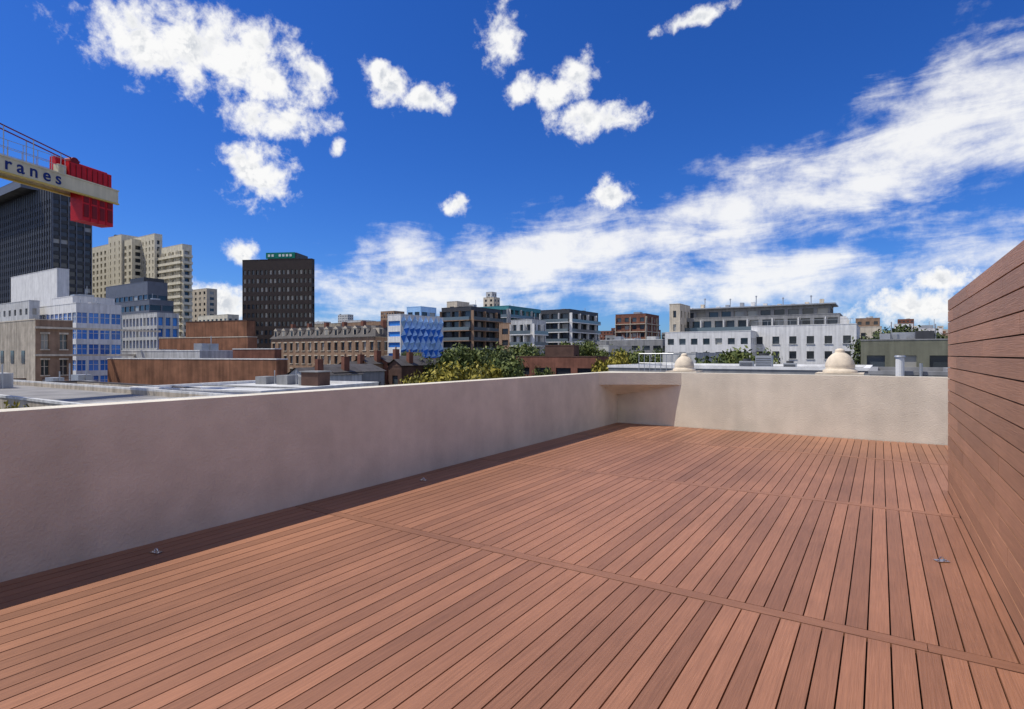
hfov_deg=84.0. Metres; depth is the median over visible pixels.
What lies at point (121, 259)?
apartment tower
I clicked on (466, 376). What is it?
tree
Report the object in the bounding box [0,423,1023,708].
timber deck
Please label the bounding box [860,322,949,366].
olive building
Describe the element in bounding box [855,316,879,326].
brick building
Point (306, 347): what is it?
mansard hotel
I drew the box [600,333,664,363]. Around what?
office building
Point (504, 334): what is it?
apartment building
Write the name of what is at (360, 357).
brick terrace house
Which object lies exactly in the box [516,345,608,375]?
red brick hall
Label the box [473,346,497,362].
tree
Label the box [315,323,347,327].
cream building
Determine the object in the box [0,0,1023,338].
sky
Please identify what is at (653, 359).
tree
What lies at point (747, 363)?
air conditioning unit
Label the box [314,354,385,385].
grey house
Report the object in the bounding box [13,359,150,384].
grey building
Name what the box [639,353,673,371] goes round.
roof handrail
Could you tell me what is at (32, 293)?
white tower block
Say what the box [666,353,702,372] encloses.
stone finial
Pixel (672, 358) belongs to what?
shed
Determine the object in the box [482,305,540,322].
teal apartments
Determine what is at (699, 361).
tree
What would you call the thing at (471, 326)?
balcony apartments
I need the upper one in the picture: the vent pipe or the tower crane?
the tower crane
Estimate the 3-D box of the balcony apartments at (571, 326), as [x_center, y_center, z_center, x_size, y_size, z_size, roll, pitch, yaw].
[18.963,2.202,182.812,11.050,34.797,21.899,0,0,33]
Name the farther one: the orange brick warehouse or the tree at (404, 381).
the orange brick warehouse
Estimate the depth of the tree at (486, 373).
62.27 m
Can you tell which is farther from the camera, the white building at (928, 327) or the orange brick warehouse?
the white building at (928, 327)
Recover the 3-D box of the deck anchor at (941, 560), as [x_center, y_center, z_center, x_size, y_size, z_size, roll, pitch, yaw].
[3.321,1.579,4.397,0.090,0.034,0.056,0,0,2]
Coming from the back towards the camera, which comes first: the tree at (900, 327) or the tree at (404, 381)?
the tree at (900, 327)
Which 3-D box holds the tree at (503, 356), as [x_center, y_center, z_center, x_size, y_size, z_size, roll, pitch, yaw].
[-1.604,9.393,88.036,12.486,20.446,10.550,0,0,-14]
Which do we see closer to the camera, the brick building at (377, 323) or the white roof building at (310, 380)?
the white roof building at (310, 380)
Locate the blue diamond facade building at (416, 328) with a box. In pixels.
[388,306,443,357]
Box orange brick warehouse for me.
[159,320,256,349]
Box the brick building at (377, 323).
[348,321,387,327]
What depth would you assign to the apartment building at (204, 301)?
303.26 m
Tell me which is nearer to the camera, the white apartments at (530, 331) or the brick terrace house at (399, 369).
the brick terrace house at (399, 369)
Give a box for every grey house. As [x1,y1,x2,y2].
[286,356,363,381]
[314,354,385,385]
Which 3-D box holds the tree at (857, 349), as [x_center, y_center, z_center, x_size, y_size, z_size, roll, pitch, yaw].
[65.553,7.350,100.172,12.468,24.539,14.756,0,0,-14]
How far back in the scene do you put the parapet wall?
6.21 m
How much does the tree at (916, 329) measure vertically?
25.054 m
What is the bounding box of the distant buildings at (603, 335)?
[315,311,947,339]
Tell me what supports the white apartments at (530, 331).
on the ground
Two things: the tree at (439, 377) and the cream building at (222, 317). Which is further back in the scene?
the cream building at (222, 317)
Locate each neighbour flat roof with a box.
[608,363,872,375]
[868,367,949,376]
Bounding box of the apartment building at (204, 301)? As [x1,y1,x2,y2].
[192,288,216,320]
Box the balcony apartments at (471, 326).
[440,300,502,352]
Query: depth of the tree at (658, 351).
129.18 m
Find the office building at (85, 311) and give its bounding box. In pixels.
[40,289,121,381]
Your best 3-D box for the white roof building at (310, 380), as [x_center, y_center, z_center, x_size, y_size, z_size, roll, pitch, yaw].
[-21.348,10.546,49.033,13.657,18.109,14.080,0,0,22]
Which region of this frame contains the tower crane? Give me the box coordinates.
[0,123,118,227]
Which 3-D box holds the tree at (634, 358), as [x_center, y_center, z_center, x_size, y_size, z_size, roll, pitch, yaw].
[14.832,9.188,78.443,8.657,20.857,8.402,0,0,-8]
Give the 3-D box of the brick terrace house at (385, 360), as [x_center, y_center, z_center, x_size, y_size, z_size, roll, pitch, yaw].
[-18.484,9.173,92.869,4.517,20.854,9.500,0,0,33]
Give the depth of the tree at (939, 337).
96.04 m
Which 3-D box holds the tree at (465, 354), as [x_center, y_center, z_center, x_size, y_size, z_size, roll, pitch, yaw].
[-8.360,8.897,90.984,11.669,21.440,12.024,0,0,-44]
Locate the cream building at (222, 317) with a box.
[198,314,238,320]
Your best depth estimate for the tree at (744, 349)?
63.28 m
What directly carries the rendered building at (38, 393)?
on the ground
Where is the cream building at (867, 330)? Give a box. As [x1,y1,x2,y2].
[860,326,881,354]
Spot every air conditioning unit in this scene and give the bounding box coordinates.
[739,359,754,366]
[755,353,772,366]
[783,361,796,366]
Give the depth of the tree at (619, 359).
73.41 m
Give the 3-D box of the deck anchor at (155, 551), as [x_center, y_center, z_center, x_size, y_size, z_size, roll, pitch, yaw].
[-2.870,1.579,4.590,0.090,0.034,0.056,0,0,19]
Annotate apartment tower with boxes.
[92,233,192,336]
[483,292,499,306]
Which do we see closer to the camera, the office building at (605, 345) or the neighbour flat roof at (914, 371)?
the neighbour flat roof at (914, 371)
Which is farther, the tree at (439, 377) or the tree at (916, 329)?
the tree at (916, 329)
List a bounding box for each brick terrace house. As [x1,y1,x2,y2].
[339,352,364,363]
[354,348,383,368]
[381,347,421,384]
[387,350,436,384]
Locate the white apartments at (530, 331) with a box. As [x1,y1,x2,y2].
[510,314,547,353]
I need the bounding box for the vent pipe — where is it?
[894,355,922,375]
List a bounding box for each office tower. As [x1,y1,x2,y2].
[0,182,91,303]
[242,252,314,347]
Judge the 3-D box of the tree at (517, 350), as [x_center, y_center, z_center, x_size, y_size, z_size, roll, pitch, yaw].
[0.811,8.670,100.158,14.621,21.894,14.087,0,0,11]
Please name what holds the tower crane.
on the ground
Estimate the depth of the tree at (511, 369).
64.54 m
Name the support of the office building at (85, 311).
on the ground
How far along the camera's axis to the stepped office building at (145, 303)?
170.26 m
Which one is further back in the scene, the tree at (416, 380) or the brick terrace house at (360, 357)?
the brick terrace house at (360, 357)
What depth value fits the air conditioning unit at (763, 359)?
30.02 m
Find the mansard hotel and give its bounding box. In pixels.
[270,320,387,371]
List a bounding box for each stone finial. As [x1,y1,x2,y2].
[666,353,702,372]
[815,348,864,374]
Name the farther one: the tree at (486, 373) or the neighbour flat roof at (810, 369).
the tree at (486, 373)
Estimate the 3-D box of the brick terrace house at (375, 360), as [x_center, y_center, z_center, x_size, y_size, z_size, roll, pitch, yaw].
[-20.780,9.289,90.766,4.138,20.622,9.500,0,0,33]
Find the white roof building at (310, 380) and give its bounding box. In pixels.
[133,370,378,393]
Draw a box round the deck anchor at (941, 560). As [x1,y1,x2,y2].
[933,557,949,561]
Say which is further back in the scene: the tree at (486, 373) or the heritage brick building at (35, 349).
the heritage brick building at (35, 349)
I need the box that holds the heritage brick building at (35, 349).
[0,319,160,380]
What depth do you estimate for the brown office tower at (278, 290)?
191.71 m
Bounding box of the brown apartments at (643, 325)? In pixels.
[615,312,659,338]
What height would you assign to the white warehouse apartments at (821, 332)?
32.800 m
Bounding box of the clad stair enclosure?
[948,240,1023,641]
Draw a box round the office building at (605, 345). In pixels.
[575,338,631,357]
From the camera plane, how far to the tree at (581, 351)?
121.54 m
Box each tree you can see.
[0,400,28,408]
[393,376,413,384]
[401,350,422,356]
[401,370,434,383]
[414,363,460,382]
[419,354,445,378]
[423,343,496,379]
[430,361,486,380]
[462,359,503,378]
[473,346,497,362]
[475,349,526,371]
[483,355,523,377]
[490,341,536,357]
[491,355,537,376]
[505,343,543,358]
[532,364,554,375]
[556,340,587,355]
[577,339,610,356]
[591,348,630,371]
[602,346,647,371]
[639,351,661,362]
[651,345,663,361]
[678,355,709,363]
[694,351,724,363]
[712,345,753,363]
[737,348,774,363]
[747,351,782,363]
[846,327,903,364]
[873,323,938,337]
[902,325,945,338]
[921,328,947,338]
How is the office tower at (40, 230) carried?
on the ground
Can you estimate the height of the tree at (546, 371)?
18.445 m
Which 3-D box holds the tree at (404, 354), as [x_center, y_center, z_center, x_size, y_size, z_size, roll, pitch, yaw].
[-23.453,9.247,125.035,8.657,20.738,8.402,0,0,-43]
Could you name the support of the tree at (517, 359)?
on the ground
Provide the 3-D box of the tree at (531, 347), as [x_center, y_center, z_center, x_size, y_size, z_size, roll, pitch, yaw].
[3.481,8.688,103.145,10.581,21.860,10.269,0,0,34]
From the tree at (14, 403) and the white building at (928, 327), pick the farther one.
the white building at (928, 327)
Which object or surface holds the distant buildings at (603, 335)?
on the ground
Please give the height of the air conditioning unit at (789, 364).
0.620 m
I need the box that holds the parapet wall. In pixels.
[0,371,948,581]
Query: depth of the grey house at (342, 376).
73.95 m
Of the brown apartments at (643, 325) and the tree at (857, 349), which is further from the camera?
the brown apartments at (643, 325)
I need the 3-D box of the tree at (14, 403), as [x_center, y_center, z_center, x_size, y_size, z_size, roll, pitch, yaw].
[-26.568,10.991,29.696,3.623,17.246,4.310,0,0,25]
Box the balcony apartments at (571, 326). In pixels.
[539,309,600,344]
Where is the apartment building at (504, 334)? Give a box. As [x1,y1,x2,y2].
[499,323,510,350]
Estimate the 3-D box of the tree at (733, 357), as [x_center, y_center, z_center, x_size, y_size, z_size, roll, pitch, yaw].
[23.123,9.331,60.076,9.913,20.570,10.289,0,0,35]
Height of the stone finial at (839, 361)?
2.695 m
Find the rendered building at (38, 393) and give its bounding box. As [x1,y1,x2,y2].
[0,364,235,408]
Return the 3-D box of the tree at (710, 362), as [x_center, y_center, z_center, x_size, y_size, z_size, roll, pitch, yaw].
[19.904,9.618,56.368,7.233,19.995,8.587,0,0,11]
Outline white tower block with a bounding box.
[0,268,68,321]
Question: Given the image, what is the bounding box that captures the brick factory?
[107,336,287,384]
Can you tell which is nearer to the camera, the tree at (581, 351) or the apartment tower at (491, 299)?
the tree at (581, 351)
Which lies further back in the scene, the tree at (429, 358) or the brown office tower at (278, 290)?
the brown office tower at (278, 290)
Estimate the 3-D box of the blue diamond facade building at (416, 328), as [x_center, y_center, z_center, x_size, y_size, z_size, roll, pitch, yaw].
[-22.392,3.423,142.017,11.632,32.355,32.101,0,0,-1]
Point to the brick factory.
(204, 362)
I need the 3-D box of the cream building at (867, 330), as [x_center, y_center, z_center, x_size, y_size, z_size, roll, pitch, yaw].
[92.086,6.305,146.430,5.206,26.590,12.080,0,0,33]
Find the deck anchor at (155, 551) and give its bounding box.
[149,548,163,553]
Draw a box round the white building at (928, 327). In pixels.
[910,325,942,335]
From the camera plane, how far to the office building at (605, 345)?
130.73 m
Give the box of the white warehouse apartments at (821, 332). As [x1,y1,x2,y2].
[665,295,859,364]
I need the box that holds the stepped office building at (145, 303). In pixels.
[106,277,178,349]
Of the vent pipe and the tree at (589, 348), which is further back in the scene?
the tree at (589, 348)
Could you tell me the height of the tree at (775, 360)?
19.953 m
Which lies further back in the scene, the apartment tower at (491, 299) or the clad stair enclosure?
the apartment tower at (491, 299)
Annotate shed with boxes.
[662,352,721,362]

